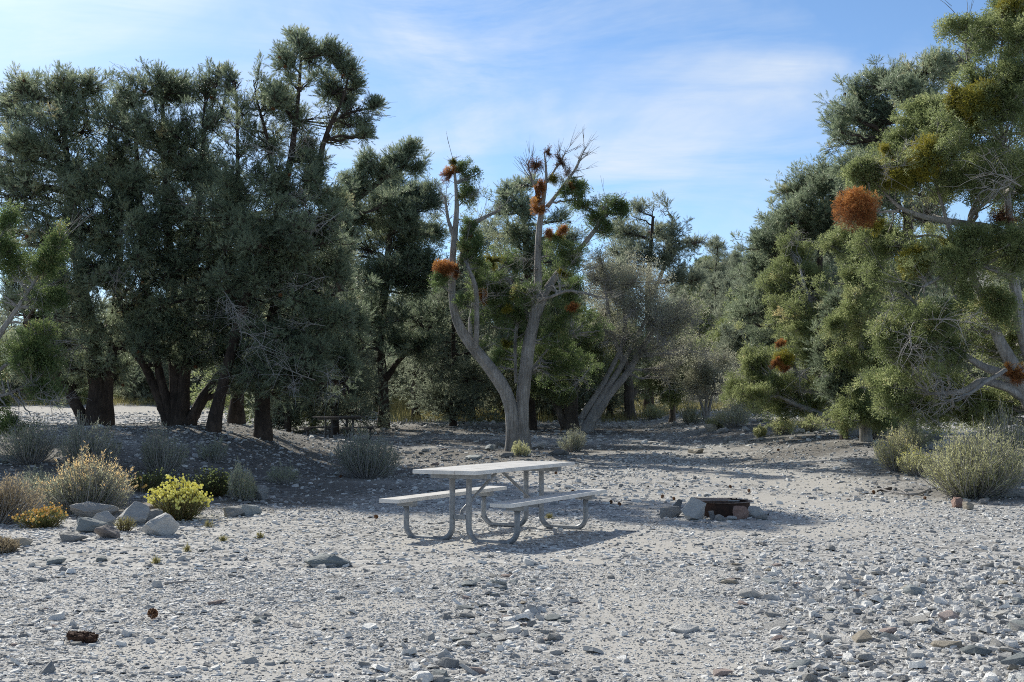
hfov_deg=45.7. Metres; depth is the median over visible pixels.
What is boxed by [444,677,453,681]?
slate stone
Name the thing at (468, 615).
slate stone
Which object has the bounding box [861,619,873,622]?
slate stone
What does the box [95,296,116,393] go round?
pinyon pine
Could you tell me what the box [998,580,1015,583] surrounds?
slate stone
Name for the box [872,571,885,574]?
slate stone
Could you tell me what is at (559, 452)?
rock
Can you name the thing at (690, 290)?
juniper
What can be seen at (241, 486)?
sagebrush
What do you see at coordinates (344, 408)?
pinyon pine
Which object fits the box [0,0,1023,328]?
sky
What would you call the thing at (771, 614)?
slate stone
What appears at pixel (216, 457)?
sagebrush
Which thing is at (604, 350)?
pinyon pine
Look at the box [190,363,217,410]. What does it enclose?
pinyon pine
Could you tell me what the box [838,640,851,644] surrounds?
slate stone
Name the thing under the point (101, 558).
slate stone
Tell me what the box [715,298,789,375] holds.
pinyon pine
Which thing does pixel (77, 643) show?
slate stone
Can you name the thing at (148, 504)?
rock
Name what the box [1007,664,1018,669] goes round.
slate stone
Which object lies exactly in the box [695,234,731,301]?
pinyon pine
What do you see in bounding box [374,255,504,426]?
pinyon pine
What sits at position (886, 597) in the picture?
slate stone
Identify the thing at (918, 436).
rabbitbrush
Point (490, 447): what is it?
rock
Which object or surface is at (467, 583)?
slate stone
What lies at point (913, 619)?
slate stone
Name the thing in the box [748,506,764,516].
rock
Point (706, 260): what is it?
juniper
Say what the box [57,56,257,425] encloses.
pinyon pine
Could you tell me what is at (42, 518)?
buckwheat
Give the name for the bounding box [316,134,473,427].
pinyon pine
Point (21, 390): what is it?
juniper
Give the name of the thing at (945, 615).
slate stone
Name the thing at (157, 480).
buckwheat
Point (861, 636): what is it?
slate stone
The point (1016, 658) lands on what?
slate stone
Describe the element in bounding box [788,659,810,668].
slate stone
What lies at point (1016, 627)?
slate stone
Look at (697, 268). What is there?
pinyon pine
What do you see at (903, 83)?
pinyon pine
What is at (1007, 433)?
rabbitbrush
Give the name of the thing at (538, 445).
rock
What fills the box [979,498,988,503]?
rock
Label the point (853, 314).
juniper
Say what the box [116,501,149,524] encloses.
rock
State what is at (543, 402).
pinyon pine
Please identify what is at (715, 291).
pinyon pine
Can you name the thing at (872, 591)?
slate stone
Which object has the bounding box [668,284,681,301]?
pinyon pine
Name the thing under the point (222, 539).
grass tuft
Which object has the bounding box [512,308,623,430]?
juniper
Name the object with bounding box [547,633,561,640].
slate stone
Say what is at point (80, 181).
pinyon pine
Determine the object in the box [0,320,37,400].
pinyon pine
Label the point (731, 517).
rock
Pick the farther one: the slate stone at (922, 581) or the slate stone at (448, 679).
the slate stone at (922, 581)
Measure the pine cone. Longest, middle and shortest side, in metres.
0.074 x 0.074 x 0.057 m
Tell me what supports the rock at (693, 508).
on the ground at (762, 494)
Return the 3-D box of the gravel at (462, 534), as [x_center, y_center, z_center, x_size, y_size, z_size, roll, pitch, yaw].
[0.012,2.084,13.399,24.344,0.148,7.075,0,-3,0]
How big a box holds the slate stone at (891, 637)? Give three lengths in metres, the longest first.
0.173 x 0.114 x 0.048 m
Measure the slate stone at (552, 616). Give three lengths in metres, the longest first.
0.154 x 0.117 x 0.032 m
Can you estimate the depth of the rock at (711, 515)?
14.91 m
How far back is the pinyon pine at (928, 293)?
91.25 m
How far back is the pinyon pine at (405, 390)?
70.86 m
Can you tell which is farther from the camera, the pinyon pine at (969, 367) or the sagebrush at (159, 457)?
the pinyon pine at (969, 367)
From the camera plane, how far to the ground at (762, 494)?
12.10 m
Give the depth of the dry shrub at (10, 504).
14.48 m
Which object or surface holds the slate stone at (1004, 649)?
on the ground at (762, 494)
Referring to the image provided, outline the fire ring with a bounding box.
[696,498,753,516]
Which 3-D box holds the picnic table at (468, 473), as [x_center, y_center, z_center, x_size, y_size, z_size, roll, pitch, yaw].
[-0.140,1.744,13.293,1.544,0.762,2.420,-2,-4,27]
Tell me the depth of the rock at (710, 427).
38.07 m
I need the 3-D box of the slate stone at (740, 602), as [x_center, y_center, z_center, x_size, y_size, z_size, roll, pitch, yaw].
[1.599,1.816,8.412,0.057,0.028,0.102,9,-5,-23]
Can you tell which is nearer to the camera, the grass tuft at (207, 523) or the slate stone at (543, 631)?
the slate stone at (543, 631)
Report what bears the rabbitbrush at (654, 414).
on the ground at (762, 494)
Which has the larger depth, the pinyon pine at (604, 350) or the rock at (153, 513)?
the pinyon pine at (604, 350)
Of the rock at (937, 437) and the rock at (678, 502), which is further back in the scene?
the rock at (937, 437)
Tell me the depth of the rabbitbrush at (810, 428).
33.98 m
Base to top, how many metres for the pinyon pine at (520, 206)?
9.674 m
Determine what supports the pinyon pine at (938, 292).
on the ground at (762, 494)
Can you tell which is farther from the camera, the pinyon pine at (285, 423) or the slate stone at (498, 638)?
the pinyon pine at (285, 423)
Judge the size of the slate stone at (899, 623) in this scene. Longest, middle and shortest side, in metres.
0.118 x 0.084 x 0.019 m
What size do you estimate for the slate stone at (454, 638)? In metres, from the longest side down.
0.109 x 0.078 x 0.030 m
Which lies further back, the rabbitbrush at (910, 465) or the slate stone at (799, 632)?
the rabbitbrush at (910, 465)
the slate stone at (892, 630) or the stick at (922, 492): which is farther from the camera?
the stick at (922, 492)
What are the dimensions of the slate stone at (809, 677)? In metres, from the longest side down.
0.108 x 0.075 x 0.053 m
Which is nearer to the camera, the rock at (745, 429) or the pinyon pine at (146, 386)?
the rock at (745, 429)
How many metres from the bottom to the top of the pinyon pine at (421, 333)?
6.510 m
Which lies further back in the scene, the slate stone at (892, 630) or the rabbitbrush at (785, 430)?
the rabbitbrush at (785, 430)
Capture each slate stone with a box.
[71,641,81,644]
[96,556,106,561]
[207,599,225,604]
[241,657,258,663]
[252,616,266,622]
[254,649,262,653]
[432,669,447,676]
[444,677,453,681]
[451,636,464,640]
[455,605,473,609]
[457,660,467,666]
[458,613,474,617]
[458,639,470,645]
[461,581,476,585]
[463,629,476,633]
[464,667,486,673]
[478,633,491,637]
[490,579,506,584]
[492,635,507,640]
[536,602,550,605]
[539,629,549,632]
[544,614,560,619]
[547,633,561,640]
[557,619,571,621]
[713,668,733,675]
[721,579,738,583]
[735,566,742,570]
[738,587,763,597]
[738,600,748,604]
[754,667,776,674]
[761,618,787,628]
[762,578,778,583]
[765,611,781,616]
[771,635,783,640]
[771,646,789,650]
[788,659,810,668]
[796,631,811,634]
[802,674,817,681]
[809,660,829,668]
[820,632,835,640]
[822,614,835,620]
[837,645,848,648]
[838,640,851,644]
[842,585,852,589]
[852,630,871,642]
[856,653,873,660]
[859,660,874,666]
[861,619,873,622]
[865,589,888,594]
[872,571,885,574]
[877,632,900,640]
[879,627,896,633]
[881,596,889,599]
[894,621,903,625]
[902,584,924,594]
[906,615,925,623]
[916,578,932,583]
[930,640,962,648]
[938,610,958,621]
[960,645,991,654]
[980,562,993,567]
[990,637,1003,646]
[992,669,1001,675]
[994,610,1009,614]
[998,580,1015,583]
[999,646,1023,653]
[1000,652,1023,664]
[1007,619,1023,628]
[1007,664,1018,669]
[1009,621,1023,630]
[1013,597,1023,603]
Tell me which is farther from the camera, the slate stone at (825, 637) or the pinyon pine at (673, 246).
the pinyon pine at (673, 246)
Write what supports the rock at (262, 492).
on the ground at (762, 494)
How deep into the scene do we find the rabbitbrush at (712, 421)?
38.39 m
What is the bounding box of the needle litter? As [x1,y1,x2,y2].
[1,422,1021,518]
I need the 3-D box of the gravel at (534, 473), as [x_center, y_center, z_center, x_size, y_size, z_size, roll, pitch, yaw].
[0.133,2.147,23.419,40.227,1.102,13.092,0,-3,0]
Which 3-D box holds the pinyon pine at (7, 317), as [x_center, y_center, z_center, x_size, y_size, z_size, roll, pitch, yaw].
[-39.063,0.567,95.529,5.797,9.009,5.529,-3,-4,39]
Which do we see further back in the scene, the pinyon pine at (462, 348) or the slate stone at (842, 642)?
the pinyon pine at (462, 348)
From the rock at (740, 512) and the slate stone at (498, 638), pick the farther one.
the rock at (740, 512)
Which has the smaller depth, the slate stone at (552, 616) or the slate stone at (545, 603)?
the slate stone at (552, 616)
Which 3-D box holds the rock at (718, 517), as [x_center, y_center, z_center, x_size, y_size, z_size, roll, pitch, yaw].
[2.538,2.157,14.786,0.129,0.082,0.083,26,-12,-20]
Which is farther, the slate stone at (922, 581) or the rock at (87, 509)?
the rock at (87, 509)
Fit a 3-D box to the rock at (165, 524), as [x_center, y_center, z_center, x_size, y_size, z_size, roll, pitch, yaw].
[-3.790,1.994,13.144,0.325,0.291,0.411,5,-11,40]
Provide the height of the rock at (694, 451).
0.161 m
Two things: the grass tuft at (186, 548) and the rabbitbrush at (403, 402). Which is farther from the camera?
the rabbitbrush at (403, 402)
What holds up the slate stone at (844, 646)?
on the ground at (762, 494)
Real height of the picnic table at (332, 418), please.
0.762 m
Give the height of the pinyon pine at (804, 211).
8.485 m
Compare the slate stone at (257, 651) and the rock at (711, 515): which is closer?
the slate stone at (257, 651)
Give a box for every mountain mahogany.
[571,236,732,430]
[674,339,742,420]
[709,357,782,422]
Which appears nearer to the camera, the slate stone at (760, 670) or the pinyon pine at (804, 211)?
the slate stone at (760, 670)
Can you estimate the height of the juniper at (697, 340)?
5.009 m
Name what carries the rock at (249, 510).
on the ground at (762, 494)
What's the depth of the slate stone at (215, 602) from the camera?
8.43 m
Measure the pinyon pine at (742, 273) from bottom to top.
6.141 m
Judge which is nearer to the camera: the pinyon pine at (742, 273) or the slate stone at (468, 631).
the slate stone at (468, 631)
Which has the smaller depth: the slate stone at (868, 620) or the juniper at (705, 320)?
the slate stone at (868, 620)
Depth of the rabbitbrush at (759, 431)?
33.01 m
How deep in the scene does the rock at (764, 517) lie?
14.71 m
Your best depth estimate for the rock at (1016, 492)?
18.05 m
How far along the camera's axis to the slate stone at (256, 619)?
7.71 m
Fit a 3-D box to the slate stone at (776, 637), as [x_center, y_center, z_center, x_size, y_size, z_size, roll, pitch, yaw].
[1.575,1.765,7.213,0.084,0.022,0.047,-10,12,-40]
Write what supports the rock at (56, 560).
on the ground at (762, 494)
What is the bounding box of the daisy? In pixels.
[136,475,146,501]
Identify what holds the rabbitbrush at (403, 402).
on the ground at (762, 494)
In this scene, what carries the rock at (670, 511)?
on the ground at (762, 494)
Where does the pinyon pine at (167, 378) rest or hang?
on the ground at (762, 494)
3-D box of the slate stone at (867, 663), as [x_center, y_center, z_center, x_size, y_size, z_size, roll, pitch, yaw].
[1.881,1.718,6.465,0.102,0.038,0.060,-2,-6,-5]
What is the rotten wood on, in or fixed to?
on the ground at (762, 494)
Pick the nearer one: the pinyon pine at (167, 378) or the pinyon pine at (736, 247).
the pinyon pine at (167, 378)
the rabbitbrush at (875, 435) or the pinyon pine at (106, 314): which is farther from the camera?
the pinyon pine at (106, 314)
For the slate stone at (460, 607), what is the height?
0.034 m
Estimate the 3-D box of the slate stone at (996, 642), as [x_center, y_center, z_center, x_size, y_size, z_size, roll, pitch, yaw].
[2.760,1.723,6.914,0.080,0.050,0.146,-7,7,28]
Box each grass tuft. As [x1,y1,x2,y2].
[114,515,137,530]
[150,553,160,563]
[181,542,190,551]
[201,520,213,526]
[218,535,229,541]
[256,531,264,537]
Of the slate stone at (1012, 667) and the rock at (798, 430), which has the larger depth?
the rock at (798, 430)
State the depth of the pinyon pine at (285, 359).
25.23 m
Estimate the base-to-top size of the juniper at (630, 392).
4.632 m
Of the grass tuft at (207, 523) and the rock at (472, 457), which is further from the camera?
the rock at (472, 457)
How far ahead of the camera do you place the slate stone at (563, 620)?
7.84 m
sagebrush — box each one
[0,412,66,464]
[14,463,47,500]
[26,442,137,513]
[53,410,122,471]
[139,416,191,474]
[195,434,228,462]
[226,457,260,500]
[265,461,300,483]
[328,424,402,478]
[511,441,530,455]
[555,423,586,451]
[679,403,703,423]
[712,400,752,427]
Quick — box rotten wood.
[65,630,98,642]
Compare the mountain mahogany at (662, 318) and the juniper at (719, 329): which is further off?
the juniper at (719, 329)
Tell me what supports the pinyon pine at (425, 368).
on the ground at (762, 494)
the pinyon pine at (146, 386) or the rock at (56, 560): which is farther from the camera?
the pinyon pine at (146, 386)
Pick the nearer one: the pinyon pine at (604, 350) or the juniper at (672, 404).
the juniper at (672, 404)
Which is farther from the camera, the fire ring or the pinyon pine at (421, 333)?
the pinyon pine at (421, 333)
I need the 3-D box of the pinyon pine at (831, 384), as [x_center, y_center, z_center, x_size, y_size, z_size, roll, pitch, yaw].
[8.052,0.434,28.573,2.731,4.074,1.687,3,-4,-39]
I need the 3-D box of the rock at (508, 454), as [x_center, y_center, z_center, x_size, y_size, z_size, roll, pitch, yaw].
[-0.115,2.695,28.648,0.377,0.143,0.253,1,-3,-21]
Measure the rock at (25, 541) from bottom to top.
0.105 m
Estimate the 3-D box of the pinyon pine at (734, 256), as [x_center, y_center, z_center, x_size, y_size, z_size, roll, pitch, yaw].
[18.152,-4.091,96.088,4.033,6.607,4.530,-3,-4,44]
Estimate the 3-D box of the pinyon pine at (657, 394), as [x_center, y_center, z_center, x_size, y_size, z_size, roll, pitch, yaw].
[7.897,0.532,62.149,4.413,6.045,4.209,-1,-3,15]
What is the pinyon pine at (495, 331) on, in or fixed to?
on the ground at (762, 494)
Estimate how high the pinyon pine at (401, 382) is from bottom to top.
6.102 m
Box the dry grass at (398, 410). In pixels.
[9,346,730,422]
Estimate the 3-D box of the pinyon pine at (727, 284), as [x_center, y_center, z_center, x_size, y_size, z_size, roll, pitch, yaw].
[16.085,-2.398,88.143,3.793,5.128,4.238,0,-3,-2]
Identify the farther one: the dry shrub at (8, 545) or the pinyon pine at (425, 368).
the pinyon pine at (425, 368)
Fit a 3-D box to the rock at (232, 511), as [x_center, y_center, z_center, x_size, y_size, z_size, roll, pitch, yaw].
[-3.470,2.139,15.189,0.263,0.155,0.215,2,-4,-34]
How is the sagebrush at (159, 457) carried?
on the ground at (762, 494)
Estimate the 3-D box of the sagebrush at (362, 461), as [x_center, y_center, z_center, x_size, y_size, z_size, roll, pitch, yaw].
[-2.707,2.066,22.505,1.407,1.101,1.734,0,-3,0]
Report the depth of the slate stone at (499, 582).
9.31 m
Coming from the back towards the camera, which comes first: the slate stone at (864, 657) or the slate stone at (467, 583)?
the slate stone at (467, 583)
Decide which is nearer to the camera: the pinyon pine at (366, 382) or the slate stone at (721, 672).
the slate stone at (721, 672)
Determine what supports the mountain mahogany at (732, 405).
on the ground at (762, 494)
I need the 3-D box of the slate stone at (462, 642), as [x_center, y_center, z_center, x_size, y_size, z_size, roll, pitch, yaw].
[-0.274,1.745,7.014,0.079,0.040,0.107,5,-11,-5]
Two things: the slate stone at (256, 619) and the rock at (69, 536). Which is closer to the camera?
the slate stone at (256, 619)
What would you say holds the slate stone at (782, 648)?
on the ground at (762, 494)
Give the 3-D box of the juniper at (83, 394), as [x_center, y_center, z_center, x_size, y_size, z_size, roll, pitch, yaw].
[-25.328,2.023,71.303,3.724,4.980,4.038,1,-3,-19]
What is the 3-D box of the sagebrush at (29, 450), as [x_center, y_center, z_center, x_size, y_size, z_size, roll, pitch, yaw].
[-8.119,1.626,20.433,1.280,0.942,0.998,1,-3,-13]
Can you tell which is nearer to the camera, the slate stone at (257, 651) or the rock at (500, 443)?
the slate stone at (257, 651)
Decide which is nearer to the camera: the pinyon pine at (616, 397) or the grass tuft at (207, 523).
the grass tuft at (207, 523)
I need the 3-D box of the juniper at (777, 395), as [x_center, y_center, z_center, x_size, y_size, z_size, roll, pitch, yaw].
[7.602,-0.320,31.624,4.823,5.922,3.312,2,-4,-38]
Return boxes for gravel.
[0,421,1023,506]
[0,502,1023,578]
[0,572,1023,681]
[1,408,1023,454]
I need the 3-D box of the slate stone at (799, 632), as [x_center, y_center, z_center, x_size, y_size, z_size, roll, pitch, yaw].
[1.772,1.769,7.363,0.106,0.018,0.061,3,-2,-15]
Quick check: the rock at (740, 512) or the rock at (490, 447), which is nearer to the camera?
the rock at (740, 512)
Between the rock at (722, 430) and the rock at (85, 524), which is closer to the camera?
the rock at (85, 524)
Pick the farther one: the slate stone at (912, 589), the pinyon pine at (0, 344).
the pinyon pine at (0, 344)
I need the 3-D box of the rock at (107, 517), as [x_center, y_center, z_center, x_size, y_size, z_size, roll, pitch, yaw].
[-4.734,2.070,14.090,0.204,0.209,0.266,-3,-22,44]
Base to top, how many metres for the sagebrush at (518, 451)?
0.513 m
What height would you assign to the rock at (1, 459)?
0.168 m
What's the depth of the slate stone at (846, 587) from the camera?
9.17 m
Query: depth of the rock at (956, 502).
16.58 m
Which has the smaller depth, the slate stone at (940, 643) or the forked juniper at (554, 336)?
the slate stone at (940, 643)
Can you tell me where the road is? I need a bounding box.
[0,407,227,415]
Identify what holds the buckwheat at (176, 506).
on the ground at (762, 494)
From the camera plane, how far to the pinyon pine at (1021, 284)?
57.03 m
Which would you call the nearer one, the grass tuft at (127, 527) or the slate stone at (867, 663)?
the slate stone at (867, 663)
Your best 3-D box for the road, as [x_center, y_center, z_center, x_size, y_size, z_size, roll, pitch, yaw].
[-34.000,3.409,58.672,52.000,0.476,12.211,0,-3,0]
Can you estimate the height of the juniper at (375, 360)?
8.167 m
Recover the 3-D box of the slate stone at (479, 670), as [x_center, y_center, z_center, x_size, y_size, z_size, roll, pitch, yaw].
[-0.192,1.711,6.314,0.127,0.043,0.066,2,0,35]
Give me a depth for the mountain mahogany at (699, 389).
42.23 m
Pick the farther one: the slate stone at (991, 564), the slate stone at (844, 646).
the slate stone at (991, 564)
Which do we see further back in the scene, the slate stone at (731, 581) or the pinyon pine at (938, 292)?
the pinyon pine at (938, 292)
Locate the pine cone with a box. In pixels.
[147,608,158,618]
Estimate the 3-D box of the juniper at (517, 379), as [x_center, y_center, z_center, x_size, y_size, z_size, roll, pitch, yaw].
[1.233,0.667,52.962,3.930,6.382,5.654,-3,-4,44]
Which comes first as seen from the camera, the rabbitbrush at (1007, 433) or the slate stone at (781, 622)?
the slate stone at (781, 622)
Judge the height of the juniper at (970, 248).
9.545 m
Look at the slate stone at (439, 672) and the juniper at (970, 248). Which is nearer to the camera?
the slate stone at (439, 672)
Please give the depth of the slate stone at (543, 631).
7.45 m
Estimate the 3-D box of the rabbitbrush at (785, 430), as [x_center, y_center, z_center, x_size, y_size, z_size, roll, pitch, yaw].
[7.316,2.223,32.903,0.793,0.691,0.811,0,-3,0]
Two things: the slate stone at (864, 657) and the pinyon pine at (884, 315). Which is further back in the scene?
the pinyon pine at (884, 315)
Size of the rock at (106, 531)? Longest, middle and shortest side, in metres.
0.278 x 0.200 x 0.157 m
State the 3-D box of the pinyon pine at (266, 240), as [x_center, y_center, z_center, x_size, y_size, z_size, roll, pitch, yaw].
[-4.981,-2.382,25.545,4.463,8.919,4.970,2,-4,-34]
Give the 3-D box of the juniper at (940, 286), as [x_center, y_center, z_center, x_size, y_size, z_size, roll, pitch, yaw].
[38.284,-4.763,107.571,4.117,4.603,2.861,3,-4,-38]
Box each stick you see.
[164,581,196,584]
[879,487,930,494]
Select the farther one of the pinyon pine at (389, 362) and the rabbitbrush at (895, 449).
the pinyon pine at (389, 362)
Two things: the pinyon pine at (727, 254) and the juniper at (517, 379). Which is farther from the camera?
the pinyon pine at (727, 254)
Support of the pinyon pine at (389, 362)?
on the ground at (762, 494)
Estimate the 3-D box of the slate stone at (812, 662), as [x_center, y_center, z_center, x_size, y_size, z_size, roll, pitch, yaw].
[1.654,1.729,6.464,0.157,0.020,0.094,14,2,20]
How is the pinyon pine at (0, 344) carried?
on the ground at (762, 494)
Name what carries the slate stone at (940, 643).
on the ground at (762, 494)
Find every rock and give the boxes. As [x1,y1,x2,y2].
[0,454,21,462]
[14,537,32,545]
[46,556,66,564]
[58,531,88,541]
[69,501,118,517]
[76,517,108,531]
[93,511,116,525]
[94,525,119,537]
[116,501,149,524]
[141,502,164,509]
[141,512,179,535]
[146,508,162,522]
[223,505,243,516]
[241,505,261,515]
[254,484,268,499]
[303,553,351,566]
[310,563,336,566]
[465,455,481,459]
[485,445,494,450]
[495,441,504,447]
[499,452,513,456]
[531,443,544,448]
[549,450,569,455]
[660,505,681,517]
[669,623,698,633]
[673,499,682,507]
[682,497,705,519]
[687,449,703,453]
[704,424,716,431]
[708,511,714,519]
[715,514,725,520]
[716,428,728,433]
[727,516,736,519]
[733,506,748,519]
[742,426,750,431]
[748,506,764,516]
[755,514,767,519]
[795,428,804,432]
[927,431,943,441]
[951,497,964,507]
[962,502,975,509]
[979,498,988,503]
[998,487,1023,496]
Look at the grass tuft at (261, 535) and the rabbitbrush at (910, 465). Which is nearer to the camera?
the grass tuft at (261, 535)
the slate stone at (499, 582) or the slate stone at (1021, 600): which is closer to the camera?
the slate stone at (1021, 600)
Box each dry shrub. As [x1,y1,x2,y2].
[0,470,49,523]
[0,535,21,553]
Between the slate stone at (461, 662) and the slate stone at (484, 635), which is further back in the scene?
the slate stone at (484, 635)
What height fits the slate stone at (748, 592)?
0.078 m
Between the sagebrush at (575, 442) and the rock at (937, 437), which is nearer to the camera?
the rock at (937, 437)
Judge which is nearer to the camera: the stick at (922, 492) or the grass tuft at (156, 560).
the grass tuft at (156, 560)
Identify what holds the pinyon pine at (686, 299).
on the ground at (762, 494)
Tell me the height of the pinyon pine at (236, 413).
6.978 m
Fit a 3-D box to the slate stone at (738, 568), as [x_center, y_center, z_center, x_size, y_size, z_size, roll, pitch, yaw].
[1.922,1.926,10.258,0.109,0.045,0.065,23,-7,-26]
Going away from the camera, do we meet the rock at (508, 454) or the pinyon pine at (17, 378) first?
the rock at (508, 454)
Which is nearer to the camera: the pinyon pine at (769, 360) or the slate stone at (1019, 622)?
the slate stone at (1019, 622)
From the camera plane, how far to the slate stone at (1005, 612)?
8.04 m
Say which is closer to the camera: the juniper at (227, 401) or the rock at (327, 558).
the rock at (327, 558)
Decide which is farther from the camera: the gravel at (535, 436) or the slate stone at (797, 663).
the gravel at (535, 436)
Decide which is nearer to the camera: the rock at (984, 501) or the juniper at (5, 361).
the rock at (984, 501)
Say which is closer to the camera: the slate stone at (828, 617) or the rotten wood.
the rotten wood
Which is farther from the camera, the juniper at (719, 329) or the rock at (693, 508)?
the juniper at (719, 329)
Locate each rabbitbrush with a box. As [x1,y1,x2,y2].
[395,389,420,407]
[641,403,666,419]
[704,412,725,428]
[752,424,767,437]
[767,415,796,433]
[795,414,826,431]
[858,425,888,439]
[871,426,918,470]
[894,418,934,449]
[896,444,939,475]
[916,415,1023,499]
[959,396,1023,478]
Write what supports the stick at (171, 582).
on the ground at (762, 494)
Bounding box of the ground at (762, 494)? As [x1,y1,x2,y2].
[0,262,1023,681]
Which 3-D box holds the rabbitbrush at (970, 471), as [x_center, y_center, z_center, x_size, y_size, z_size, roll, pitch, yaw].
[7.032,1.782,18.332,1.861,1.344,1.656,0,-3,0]
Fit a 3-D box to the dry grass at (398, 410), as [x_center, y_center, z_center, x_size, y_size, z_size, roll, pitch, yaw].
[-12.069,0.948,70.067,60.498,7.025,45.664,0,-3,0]
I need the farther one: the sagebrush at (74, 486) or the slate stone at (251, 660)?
the sagebrush at (74, 486)
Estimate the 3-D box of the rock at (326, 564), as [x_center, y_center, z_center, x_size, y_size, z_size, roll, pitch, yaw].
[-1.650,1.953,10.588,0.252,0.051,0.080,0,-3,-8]
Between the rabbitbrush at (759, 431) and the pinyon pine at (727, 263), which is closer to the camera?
the rabbitbrush at (759, 431)
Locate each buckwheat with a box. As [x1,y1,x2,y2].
[8,501,67,527]
[126,467,175,492]
[143,474,213,520]
[186,462,230,496]
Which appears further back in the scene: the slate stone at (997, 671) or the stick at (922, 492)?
the stick at (922, 492)
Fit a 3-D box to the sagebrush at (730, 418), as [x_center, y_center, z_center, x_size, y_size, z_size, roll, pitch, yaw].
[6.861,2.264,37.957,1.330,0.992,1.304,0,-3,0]
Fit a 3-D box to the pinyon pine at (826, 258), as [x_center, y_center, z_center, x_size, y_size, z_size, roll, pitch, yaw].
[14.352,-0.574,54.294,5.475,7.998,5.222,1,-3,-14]
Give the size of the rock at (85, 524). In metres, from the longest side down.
0.378 x 0.286 x 0.191 m
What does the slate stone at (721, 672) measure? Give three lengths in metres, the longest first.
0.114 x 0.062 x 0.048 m
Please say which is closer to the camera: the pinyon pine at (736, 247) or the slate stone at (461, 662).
the slate stone at (461, 662)
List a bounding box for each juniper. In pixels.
[0,197,98,443]
[0,324,14,389]
[4,334,33,399]
[60,336,88,403]
[190,313,330,430]
[354,291,399,401]
[427,127,632,451]
[491,288,582,414]
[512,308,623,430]
[597,316,662,419]
[632,328,704,422]
[638,320,707,376]
[674,283,706,308]
[681,293,717,350]
[683,288,779,374]
[692,255,720,293]
[711,288,741,354]
[717,222,870,435]
[798,222,909,441]
[830,0,1023,440]
[929,265,959,298]
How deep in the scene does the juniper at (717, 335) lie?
65.06 m
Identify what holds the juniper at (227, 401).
on the ground at (762, 494)
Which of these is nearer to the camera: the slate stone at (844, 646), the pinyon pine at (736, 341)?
the slate stone at (844, 646)
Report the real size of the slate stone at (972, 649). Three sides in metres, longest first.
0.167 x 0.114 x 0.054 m
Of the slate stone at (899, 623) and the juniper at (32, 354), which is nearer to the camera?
the slate stone at (899, 623)
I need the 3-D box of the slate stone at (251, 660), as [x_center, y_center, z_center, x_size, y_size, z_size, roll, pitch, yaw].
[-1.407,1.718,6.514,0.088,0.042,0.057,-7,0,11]
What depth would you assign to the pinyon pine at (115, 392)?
76.08 m
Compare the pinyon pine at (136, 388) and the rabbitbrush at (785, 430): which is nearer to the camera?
the rabbitbrush at (785, 430)
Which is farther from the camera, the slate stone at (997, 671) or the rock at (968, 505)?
the rock at (968, 505)
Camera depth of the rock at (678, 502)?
16.41 m
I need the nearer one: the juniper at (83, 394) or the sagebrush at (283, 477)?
the sagebrush at (283, 477)
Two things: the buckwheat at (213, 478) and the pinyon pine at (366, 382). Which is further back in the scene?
the pinyon pine at (366, 382)
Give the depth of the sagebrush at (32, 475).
16.99 m
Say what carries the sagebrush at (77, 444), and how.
on the ground at (762, 494)
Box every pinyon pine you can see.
[0,59,209,425]
[0,298,22,330]
[0,313,17,395]
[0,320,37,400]
[8,323,81,403]
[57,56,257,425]
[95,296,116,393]
[100,285,149,400]
[100,320,167,402]
[128,359,168,401]
[133,277,216,402]
[161,290,210,397]
[162,23,395,432]
[181,162,293,424]
[190,222,396,440]
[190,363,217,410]
[244,290,333,433]
[271,278,382,429]
[273,233,395,435]
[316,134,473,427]
[317,343,390,411]
[355,300,411,408]
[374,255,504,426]
[377,285,460,419]
[387,346,422,400]
[393,286,461,415]
[396,326,467,391]
[414,220,518,421]
[425,205,545,417]
[445,171,610,429]
[502,236,622,420]
[545,284,623,414]
[577,254,669,416]
[598,190,720,409]
[634,295,697,405]
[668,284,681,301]
[671,291,703,327]
[694,266,713,305]
[694,271,726,328]
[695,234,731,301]
[702,235,735,283]
[707,274,746,329]
[714,318,768,411]
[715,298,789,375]
[716,249,744,300]
[716,252,742,287]
[720,154,850,417]
[733,244,744,256]
[734,260,746,288]
[790,252,856,408]
[802,283,886,439]
[812,43,990,435]
[875,259,932,391]
[916,281,942,316]
[920,291,992,390]
[924,276,971,367]
[970,273,1023,381]
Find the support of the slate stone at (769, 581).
on the ground at (762, 494)
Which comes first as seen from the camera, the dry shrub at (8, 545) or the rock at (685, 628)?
the rock at (685, 628)
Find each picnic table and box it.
[299,416,377,440]
[379,461,606,543]
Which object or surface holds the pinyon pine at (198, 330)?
on the ground at (762, 494)
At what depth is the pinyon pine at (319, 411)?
43.05 m
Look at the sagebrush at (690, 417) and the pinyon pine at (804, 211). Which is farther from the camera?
the sagebrush at (690, 417)

